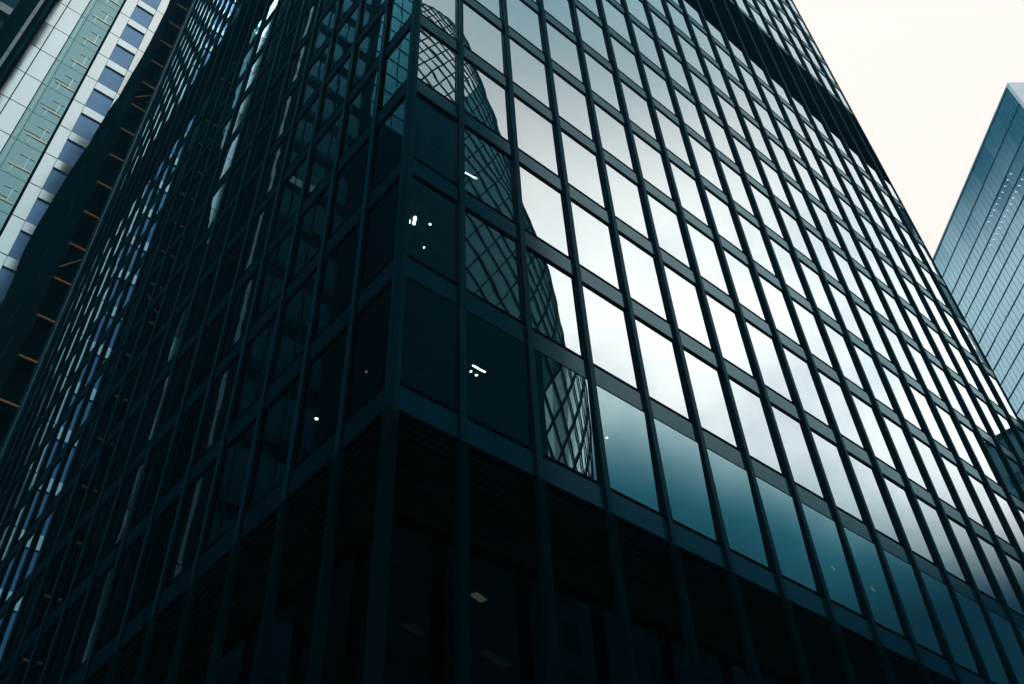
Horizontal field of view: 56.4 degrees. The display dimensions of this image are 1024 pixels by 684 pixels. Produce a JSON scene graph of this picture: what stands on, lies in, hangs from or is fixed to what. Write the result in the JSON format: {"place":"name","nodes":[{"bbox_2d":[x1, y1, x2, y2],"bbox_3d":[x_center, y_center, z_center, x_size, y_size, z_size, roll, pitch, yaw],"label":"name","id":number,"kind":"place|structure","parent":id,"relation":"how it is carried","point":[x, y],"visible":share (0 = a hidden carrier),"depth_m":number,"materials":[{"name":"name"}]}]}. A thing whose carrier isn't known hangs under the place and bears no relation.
{"place":"outdoors","nodes":[
{"label":"outdoors","id":0,"kind":"place"},
{"bbox_2d":[0,0,57,88],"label":"pilaster tower","id":1,"kind":"structure","parent":0,"point":[21,22],"depth_m":76.95,"materials":[{"name":"teal glass"}]},
{"bbox_2d":[0,0,19,27],"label":"window","id":2,"kind":"structure","parent":1,"relation":"in","point":[11,3],"depth_m":77.63,"materials":[{"name":"teal glass"}]},
{"bbox_2d":[0,0,194,459],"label":"service tower","id":3,"kind":"structure","parent":0,"point":[49,268],"depth_m":54.73,"materials":[{"name":"black metal"}]},
{"bbox_2d":[8,303,20,324],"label":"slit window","id":4,"kind":"structure","parent":3,"relation":"in","point":[19,303],"depth_m":49.14,"materials":[{"name":"black glass"}]},
{"bbox_2d":[793,0,1023,257],"label":"sky","id":5,"kind":"structure","parent":0,"point":[925,81],"materials":[{"name":"white"}]},
{"label":"ground","id":6,"kind":"structure","parent":0,"visible":0},
{"bbox_2d":[0,0,1023,683],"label":"glass tower","id":7,"kind":"structure","parent":6,"relation":"on","point":[514,342],"depth_m":27.91,"materials":[{"name":"black glass"}]},
{"bbox_2d":[11,646,33,683],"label":"window","id":8,"kind":"structure","parent":7,"relation":"in","point":[22,665],"depth_m":30.94,"materials":[{"name":"black glass"}]},
{"bbox_2d":[27,620,58,683],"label":"window","id":9,"kind":"structure","parent":7,"relation":"in","point":[41,656],"depth_m":29.60,"materials":[{"name":"black glass"}]},
{"bbox_2d":[44,593,85,683],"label":"window","id":10,"kind":"structure","parent":7,"relation":"in","point":[64,641],"depth_m":28.27,"materials":[{"name":"black glass"}]},
{"bbox_2d":[66,564,114,677],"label":"window","id":11,"kind":"structure","parent":7,"relation":"in","point":[88,628],"depth_m":27.07,"materials":[{"name":"black glass"}]},
{"bbox_2d":[76,491,116,584],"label":"window","id":12,"kind":"structure","parent":7,"relation":"in","point":[102,519],"depth_m":30.82,"materials":[{"name":"black glass"}]},
{"bbox_2d":[96,532,145,649],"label":"window","id":13,"kind":"structure","parent":7,"relation":"in","point":[116,609],"depth_m":26.02,"materials":[{"name":"black glass"}]},
{"bbox_2d":[102,460,144,557],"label":"window","id":14,"kind":"structure","parent":7,"relation":"in","point":[119,523],"depth_m":29.76,"materials":[{"name":"black glass"}]},
{"bbox_2d":[131,428,173,527],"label":"window","id":15,"kind":"structure","parent":7,"relation":"in","point":[149,489],"depth_m":28.70,"materials":[{"name":"black glass"}]},
{"bbox_2d":[129,498,179,618],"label":"window","id":16,"kind":"structure","parent":7,"relation":"in","point":[148,583],"depth_m":24.96,"materials":[{"name":"black glass"}]},
{"bbox_2d":[159,340,197,427],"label":"window","id":17,"kind":"structure","parent":7,"relation":"in","point":[181,374],"depth_m":31.38,"materials":[{"name":"black glass"}]},
{"bbox_2d":[162,393,205,495],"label":"window","id":18,"kind":"structure","parent":7,"relation":"in","point":[189,424],"depth_m":27.64,"materials":[{"name":"black glass"}]},
{"bbox_2d":[165,460,216,585],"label":"window","id":19,"kind":"structure","parent":7,"relation":"in","point":[184,552],"depth_m":23.91,"materials":[{"name":"black glass"}]},
{"bbox_2d":[188,305,227,395],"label":"window","id":20,"kind":"structure","parent":7,"relation":"in","point":[204,365],"depth_m":30.33,"materials":[{"name":"black glass"}]},
{"bbox_2d":[195,355,239,461],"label":"window","id":21,"kind":"structure","parent":7,"relation":"in","point":[214,423],"depth_m":26.59,"materials":[{"name":"black glass"}]},
{"bbox_2d":[204,421,255,549],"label":"window","id":22,"kind":"structure","parent":7,"relation":"in","point":[228,496],"depth_m":22.84,"materials":[{"name":"black glass"}]},
{"bbox_2d":[220,269,258,359],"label":"window","id":23,"kind":"structure","parent":7,"relation":"in","point":[240,312],"depth_m":29.29,"materials":[{"name":"black glass"}]},
{"bbox_2d":[231,314,276,423],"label":"window","id":24,"kind":"structure","parent":7,"relation":"in","point":[255,365],"depth_m":25.54,"materials":[{"name":"black glass"}]},
{"bbox_2d":[247,376,299,509],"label":"window","id":25,"kind":"structure","parent":7,"relation":"in","point":[271,460],"depth_m":21.79,"materials":[{"name":"black glass"}]},
{"bbox_2d":[253,227,293,322],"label":"window","id":26,"kind":"structure","parent":7,"relation":"in","point":[275,267],"depth_m":28.22,"materials":[{"name":"black glass"}]},
{"bbox_2d":[271,157,306,238],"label":"window","id":27,"kind":"structure","parent":7,"relation":"in","point":[290,194],"depth_m":30.91,"materials":[{"name":"black glass"}]},
{"bbox_2d":[270,270,316,383],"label":"window","id":28,"kind":"structure","parent":7,"relation":"in","point":[295,320],"depth_m":24.48,"materials":[{"name":"black glass"}]},
{"bbox_2d":[290,185,329,280],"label":"window","id":29,"kind":"structure","parent":7,"relation":"in","point":[309,239],"depth_m":27.18,"materials":[{"name":"black glass"}]},
{"bbox_2d":[294,327,347,465],"bbox_3d":[-4.075,1.118,20.739,0.001,3.052,1.880,30,-53,-29],"label":"window","id":30,"kind":"structure","parent":7,"relation":"in","point":[320,411],"depth_m":20.73,"materials":[{"name":"black glass"}]},
{"bbox_2d":[305,114,341,198],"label":"window","id":31,"kind":"structure","parent":7,"relation":"in","point":[324,152],"depth_m":29.84,"materials":[{"name":"black glass"}]},
{"bbox_2d":[313,223,359,338],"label":"window","id":32,"kind":"structure","parent":7,"relation":"in","point":[336,289],"depth_m":23.41,"materials":[{"name":"black glass"}]},
{"bbox_2d":[328,138,369,238],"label":"window","id":33,"kind":"structure","parent":7,"relation":"in","point":[349,192],"depth_m":26.11,"materials":[{"name":"black glass"}]},
{"bbox_2d":[341,70,377,155],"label":"window","id":34,"kind":"structure","parent":7,"relation":"in","point":[360,111],"depth_m":28.80,"materials":[{"name":"black glass"}]},
{"bbox_2d":[347,282,391,416],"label":"window","id":35,"kind":"structure","parent":7,"relation":"in","point":[368,371],"depth_m":19.76,"materials":[{"name":"black glass"}]},
{"bbox_2d":[360,178,399,289],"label":"window","id":36,"kind":"structure","parent":7,"relation":"in","point":[382,218],"depth_m":22.46,"materials":[{"name":"black glass"}]},
{"bbox_2d":[371,96,405,189],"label":"window","id":37,"kind":"structure","parent":7,"relation":"in","point":[388,150],"depth_m":25.15,"materials":[{"name":"black glass"}]},
{"bbox_2d":[379,30,409,110],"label":"window","id":38,"kind":"structure","parent":7,"relation":"in","point":[396,64],"depth_m":27.82,"materials":[{"name":"teal glass"}]},
{"bbox_2d":[400,277,458,408],"bbox_3d":[-1.708,-0.016,19.734,1.540,3.052,0.052,30,-53,-29],"label":"window","id":39,"kind":"structure","parent":7,"relation":"in","point":[431,321],"depth_m":19.70,"materials":[{"name":"black glass"}]},
{"bbox_2d":[408,176,456,282],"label":"window","id":40,"kind":"structure","parent":7,"relation":"in","point":[432,238],"depth_m":22.39,"materials":[{"name":"black glass"}]},
{"bbox_2d":[413,94,456,183],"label":"window","id":41,"kind":"structure","parent":7,"relation":"in","point":[435,133],"depth_m":25.08,"materials":[{"name":"black glass"}]},
{"bbox_2d":[418,27,456,103],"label":"window","id":42,"kind":"structure","parent":7,"relation":"in","point":[437,63],"depth_m":27.76,"materials":[{"name":"grey glass"}]},
{"bbox_2d":[421,0,456,38],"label":"window","id":43,"kind":"structure","parent":7,"relation":"in","point":[443,13],"depth_m":30.10,"materials":[{"name":"grey glass"}]},
{"bbox_2d":[463,2,505,74],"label":"window","id":44,"kind":"structure","parent":7,"relation":"in","point":[481,36],"depth_m":31.33,"materials":[{"name":"grey glass"}]},
{"bbox_2d":[464,59,509,140],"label":"window","id":45,"kind":"structure","parent":7,"relation":"in","point":[485,99],"depth_m":28.63,"materials":[{"name":"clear glass"}]},
{"bbox_2d":[477,0,501,19],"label":"window","id":46,"kind":"structure","parent":7,"relation":"in","point":[494,6],"depth_m":33.58,"materials":[{"name":"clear glass"}]},
{"bbox_2d":[465,127,515,221],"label":"window","id":47,"kind":"structure","parent":7,"relation":"in","point":[488,171],"depth_m":25.95,"materials":[{"name":"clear glass"}]},
{"bbox_2d":[465,210,522,320],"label":"window","id":48,"kind":"structure","parent":7,"relation":"in","point":[492,257],"depth_m":23.26,"materials":[{"name":"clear glass"}]},
{"bbox_2d":[466,311,531,446],"bbox_3d":[-0.311,0.777,20.612,1.880,3.052,0.049,29,-53,-29],"label":"window","id":49,"kind":"structure","parent":7,"relation":"in","point":[498,382],"depth_m":20.58,"materials":[{"name":"black glass"}]},
{"bbox_2d":[507,0,544,52],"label":"window","id":50,"kind":"structure","parent":7,"relation":"in","point":[521,17],"depth_m":34.89,"materials":[{"name":"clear glass"}]},
{"bbox_2d":[509,37,551,108],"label":"window","id":51,"kind":"structure","parent":7,"relation":"in","point":[528,72],"depth_m":32.28,"materials":[{"name":"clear glass"}]},
{"bbox_2d":[514,96,560,176],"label":"window","id":52,"kind":"structure","parent":7,"relation":"in","point":[536,137],"depth_m":29.60,"materials":[{"name":"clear glass"}]},
{"bbox_2d":[520,165,570,257],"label":"window","id":53,"kind":"structure","parent":7,"relation":"in","point":[543,205],"depth_m":26.92,"materials":[{"name":"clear glass"}]},
{"bbox_2d":[526,249,583,356],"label":"window","id":54,"kind":"structure","parent":7,"relation":"in","point":[553,300],"depth_m":24.23,"materials":[{"name":"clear glass"}]},
{"bbox_2d":[546,21,584,83],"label":"window","id":55,"kind":"structure","parent":7,"relation":"in","point":[565,52],"depth_m":35.93,"materials":[{"name":"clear glass"}]},
{"bbox_2d":[534,350,599,481],"bbox_3d":[1.213,1.646,21.573,1.880,3.052,0.050,30,-53,-29],"label":"window","id":56,"kind":"structure","parent":7,"relation":"in","point":[564,396],"depth_m":21.55,"materials":[{"name":"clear glass"}]},
{"bbox_2d":[553,71,594,140],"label":"window","id":57,"kind":"structure","parent":7,"relation":"in","point":[573,106],"depth_m":33.26,"materials":[{"name":"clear glass"}]},
{"bbox_2d":[561,130,607,209],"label":"window","id":58,"kind":"structure","parent":7,"relation":"in","point":[582,166],"depth_m":30.57,"materials":[{"name":"white glass"}]},
{"bbox_2d":[571,200,621,290],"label":"window","id":59,"kind":"structure","parent":7,"relation":"in","point":[594,238],"depth_m":27.89,"materials":[{"name":"white glass"}]},
{"bbox_2d":[583,285,640,390],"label":"window","id":60,"kind":"structure","parent":7,"relation":"in","point":[609,332],"depth_m":25.20,"materials":[{"name":"white glass"}]},
{"bbox_2d":[594,103,635,171],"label":"window","id":61,"kind":"structure","parent":7,"relation":"in","point":[613,134],"depth_m":34.22,"materials":[{"name":"white glass"}]},
{"bbox_2d":[605,162,651,240],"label":"window","id":62,"kind":"structure","parent":7,"relation":"in","point":[628,204],"depth_m":31.54,"materials":[{"name":"white glass"}]},
{"bbox_2d":[597,386,662,513],"bbox_3d":[2.736,2.515,22.534,1.880,3.052,0.047,30,-53,-29],"label":"window","id":63,"kind":"structure","parent":7,"relation":"in","point":[626,431],"depth_m":22.52,"materials":[{"name":"teal glass"}]},
{"bbox_2d":[619,234,669,321],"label":"window","id":64,"kind":"structure","parent":7,"relation":"in","point":[644,281],"depth_m":28.85,"materials":[{"name":"white glass"}]},
{"bbox_2d":[633,133,674,200],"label":"window","id":65,"kind":"structure","parent":7,"relation":"in","point":[652,163],"depth_m":35.18,"materials":[{"name":"white glass"}]},
{"bbox_2d":[635,318,691,420],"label":"window","id":66,"kind":"structure","parent":7,"relation":"in","point":[664,378],"depth_m":26.17,"materials":[{"name":"white glass"}]},
{"bbox_2d":[647,193,692,269],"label":"window","id":67,"kind":"structure","parent":7,"relation":"in","point":[670,235],"depth_m":32.51,"materials":[{"name":"white glass"}]},
{"bbox_2d":[654,419,719,542],"bbox_3d":[4.262,3.382,23.492,1.880,3.052,0.052,30,-53,-29],"label":"window","id":68,"kind":"structure","parent":7,"relation":"in","point":[685,474],"depth_m":23.48,"materials":[{"name":"teal glass"}]},
{"bbox_2d":[664,265,714,350],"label":"window","id":69,"kind":"structure","parent":7,"relation":"in","point":[686,299],"depth_m":29.82,"materials":[{"name":"white glass"}]},
{"bbox_2d":[670,161,710,226],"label":"window","id":70,"kind":"structure","parent":7,"relation":"in","point":[689,191],"depth_m":36.15,"materials":[{"name":"white glass"}]},
{"bbox_2d":[687,222,731,296],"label":"window","id":71,"kind":"structure","parent":7,"relation":"in","point":[706,251],"depth_m":33.46,"materials":[{"name":"white glass"}]},
{"bbox_2d":[684,349,740,448],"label":"window","id":72,"kind":"structure","parent":7,"relation":"in","point":[714,411],"depth_m":27.13,"materials":[{"name":"white glass"}]},
{"bbox_2d":[706,294,756,378],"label":"window","id":73,"kind":"structure","parent":7,"relation":"in","point":[732,342],"depth_m":30.79,"materials":[{"name":"white glass"}]},
{"bbox_2d":[707,449,772,569],"bbox_3d":[5.785,4.251,24.454,1.880,3.052,0.053,30,-53,-29],"label":"window","id":74,"kind":"structure","parent":7,"relation":"in","point":[734,487],"depth_m":24.46,"materials":[{"name":"teal glass"}]},
{"bbox_2d":[724,250,768,322],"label":"window","id":75,"kind":"structure","parent":7,"relation":"in","point":[747,291],"depth_m":34.43,"materials":[{"name":"white glass"}]},
{"bbox_2d":[729,378,785,475],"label":"window","id":76,"kind":"structure","parent":7,"relation":"in","point":[760,440],"depth_m":28.11,"materials":[{"name":"white glass"}]},
{"bbox_2d":[745,320,795,403],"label":"window","id":77,"kind":"structure","parent":7,"relation":"in","point":[771,366],"depth_m":31.76,"materials":[{"name":"white glass"}]},
{"bbox_2d":[759,275,803,346],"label":"window","id":78,"kind":"structure","parent":7,"relation":"in","point":[784,321],"depth_m":35.40,"materials":[{"name":"white glass"}]},
{"bbox_2d":[756,477,820,593],"bbox_3d":[7.309,5.120,25.415,1.880,3.052,0.051,30,-53,-29],"label":"window","id":79,"kind":"structure","parent":7,"relation":"in","point":[781,510],"depth_m":25.42,"materials":[{"name":"teal glass"}]},
{"bbox_2d":[771,405,826,499],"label":"window","id":80,"kind":"structure","parent":7,"relation":"in","point":[799,454],"depth_m":29.07,"materials":[{"name":"white glass"}]},
{"bbox_2d":[783,347,832,427],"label":"window","id":81,"kind":"structure","parent":7,"relation":"in","point":[807,387],"depth_m":32.72,"materials":[{"name":"white glass"}]},
{"bbox_2d":[801,503,865,616],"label":"window","id":82,"kind":"structure","parent":7,"relation":"in","point":[827,539],"depth_m":26.39,"materials":[{"name":"teal glass"}]},
{"bbox_2d":[811,430,866,522],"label":"window","id":83,"kind":"structure","parent":7,"relation":"in","point":[839,479],"depth_m":30.04,"materials":[{"name":"white glass"}]},
{"bbox_2d":[818,371,867,450],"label":"window","id":84,"kind":"structure","parent":7,"relation":"in","point":[838,400],"depth_m":33.68,"materials":[{"name":"white glass"}]},
{"bbox_2d":[848,454,902,544],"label":"window","id":85,"kind":"structure","parent":7,"relation":"in","point":[878,507],"depth_m":31.01,"materials":[{"name":"grey glass"}]},
{"bbox_2d":[844,528,907,637],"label":"window","id":86,"kind":"structure","parent":7,"relation":"in","point":[867,556],"depth_m":27.36,"materials":[{"name":"teal glass"}]},
{"bbox_2d":[852,394,899,471],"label":"window","id":87,"kind":"structure","parent":7,"relation":"in","point":[880,445],"depth_m":34.65,"materials":[{"name":"white glass"}]},
{"bbox_2d":[883,416,930,491],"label":"window","id":88,"kind":"structure","parent":7,"relation":"in","point":[909,460],"depth_m":35.62,"materials":[{"name":"white glass"}]},
{"bbox_2d":[883,476,937,564],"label":"window","id":89,"kind":"structure","parent":7,"relation":"in","point":[918,541],"depth_m":31.97,"materials":[{"name":"grey glass"}]},
{"bbox_2d":[883,550,946,657],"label":"window","id":90,"kind":"structure","parent":7,"relation":"in","point":[907,582],"depth_m":28.32,"materials":[{"name":"teal glass"}]},
{"bbox_2d":[916,497,969,583],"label":"window","id":91,"kind":"structure","parent":7,"relation":"in","point":[945,546],"depth_m":32.94,"materials":[{"name":"grey glass"}]},
{"bbox_2d":[920,571,982,675],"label":"window","id":92,"kind":"structure","parent":7,"relation":"in","point":[940,594],"depth_m":29.29,"materials":[{"name":"blue glass"}]},
{"bbox_2d":[948,518,1000,601],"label":"window","id":93,"kind":"structure","parent":7,"relation":"in","point":[983,581],"depth_m":33.92,"materials":[{"name":"grey glass"}]},
{"bbox_2d":[955,591,1012,683],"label":"window","id":94,"kind":"structure","parent":7,"relation":"in","point":[974,613],"depth_m":30.30,"materials":[{"name":"blue glass"}]},
{"bbox_2d":[977,536,1023,615],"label":"window","id":95,"kind":"structure","parent":7,"relation":"in","point":[1009,591],"depth_m":34.91,"materials":[{"name":"grey glass"}]},
{"bbox_2d":[987,609,1023,683],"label":"window","id":96,"kind":"structure","parent":7,"relation":"in","point":[1006,631],"depth_m":31.57,"materials":[{"name":"blue glass"}]},
{"bbox_2d":[1005,554,1023,592],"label":"window","id":97,"kind":"structure","parent":7,"relation":"in","point":[1018,569],"depth_m":36.41,"materials":[{"name":"grey glass"}]},
{"bbox_2d":[933,82,1023,420],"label":"blue tower","id":98,"kind":"structure","parent":6,"relation":"on","point":[978,257],"depth_m":176.50,"materials":[{"name":"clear glass"}]},
{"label":"pavement","id":99,"kind":"structure","parent":0,"visible":0},
{"bbox_2d":[0,0,169,306],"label":"white tower","id":100,"kind":"structure","parent":99,"relation":"on","point":[63,86],"depth_m":83.63,"materials":[{"name":"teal concrete"}]},
{"bbox_2d":[0,266,14,299],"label":"window","id":101,"kind":"structure","parent":100,"relation":"in","point":[6,275],"depth_m":69.42,"materials":[{"name":"blue glass"}]},
{"bbox_2d":[7,231,30,260],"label":"window","id":102,"kind":"structure","parent":100,"relation":"in","point":[22,239],"depth_m":71.96,"materials":[{"name":"blue glass"}]},
{"bbox_2d":[25,198,49,225],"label":"window","id":103,"kind":"structure","parent":100,"relation":"in","point":[39,207],"depth_m":74.97,"materials":[{"name":"blue glass"}]},
{"bbox_2d":[42,168,67,194],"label":"window","id":104,"kind":"structure","parent":100,"relation":"in","point":[56,178],"depth_m":77.96,"materials":[{"name":"blue glass"}]},
{"bbox_2d":[58,140,84,166],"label":"window","id":105,"kind":"structure","parent":100,"relation":"in","point":[71,152],"depth_m":80.94,"materials":[{"name":"blue glass"}]},
{"bbox_2d":[71,114,99,140],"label":"window","id":106,"kind":"structure","parent":100,"relation":"in","point":[85,127],"depth_m":83.91,"materials":[{"name":"blue glass"}]},
{"bbox_2d":[84,89,112,116],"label":"window","id":107,"kind":"structure","parent":100,"relation":"in","point":[97,101],"depth_m":86.86,"materials":[{"name":"blue glass"}]},
{"bbox_2d":[97,66,123,92],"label":"window","id":108,"kind":"structure","parent":100,"relation":"in","point":[109,78],"depth_m":89.79,"materials":[{"name":"blue glass"}]},
{"bbox_2d":[108,44,134,69],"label":"window","id":109,"kind":"structure","parent":100,"relation":"in","point":[119,55],"depth_m":92.73,"materials":[{"name":"blue glass"}]},
{"bbox_2d":[119,24,143,48],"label":"window","id":110,"kind":"structure","parent":100,"relation":"in","point":[129,34],"depth_m":95.66,"materials":[{"name":"blue glass"}]},
{"bbox_2d":[130,5,152,28],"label":"window","id":111,"kind":"structure","parent":100,"relation":"in","point":[139,15],"depth_m":98.60,"materials":[{"name":"blue glass"}]},
{"bbox_2d":[141,0,160,9],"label":"window","id":112,"kind":"structure","parent":100,"relation":"in","point":[154,4],"depth_m":101.18,"materials":[{"name":"blue glass"}]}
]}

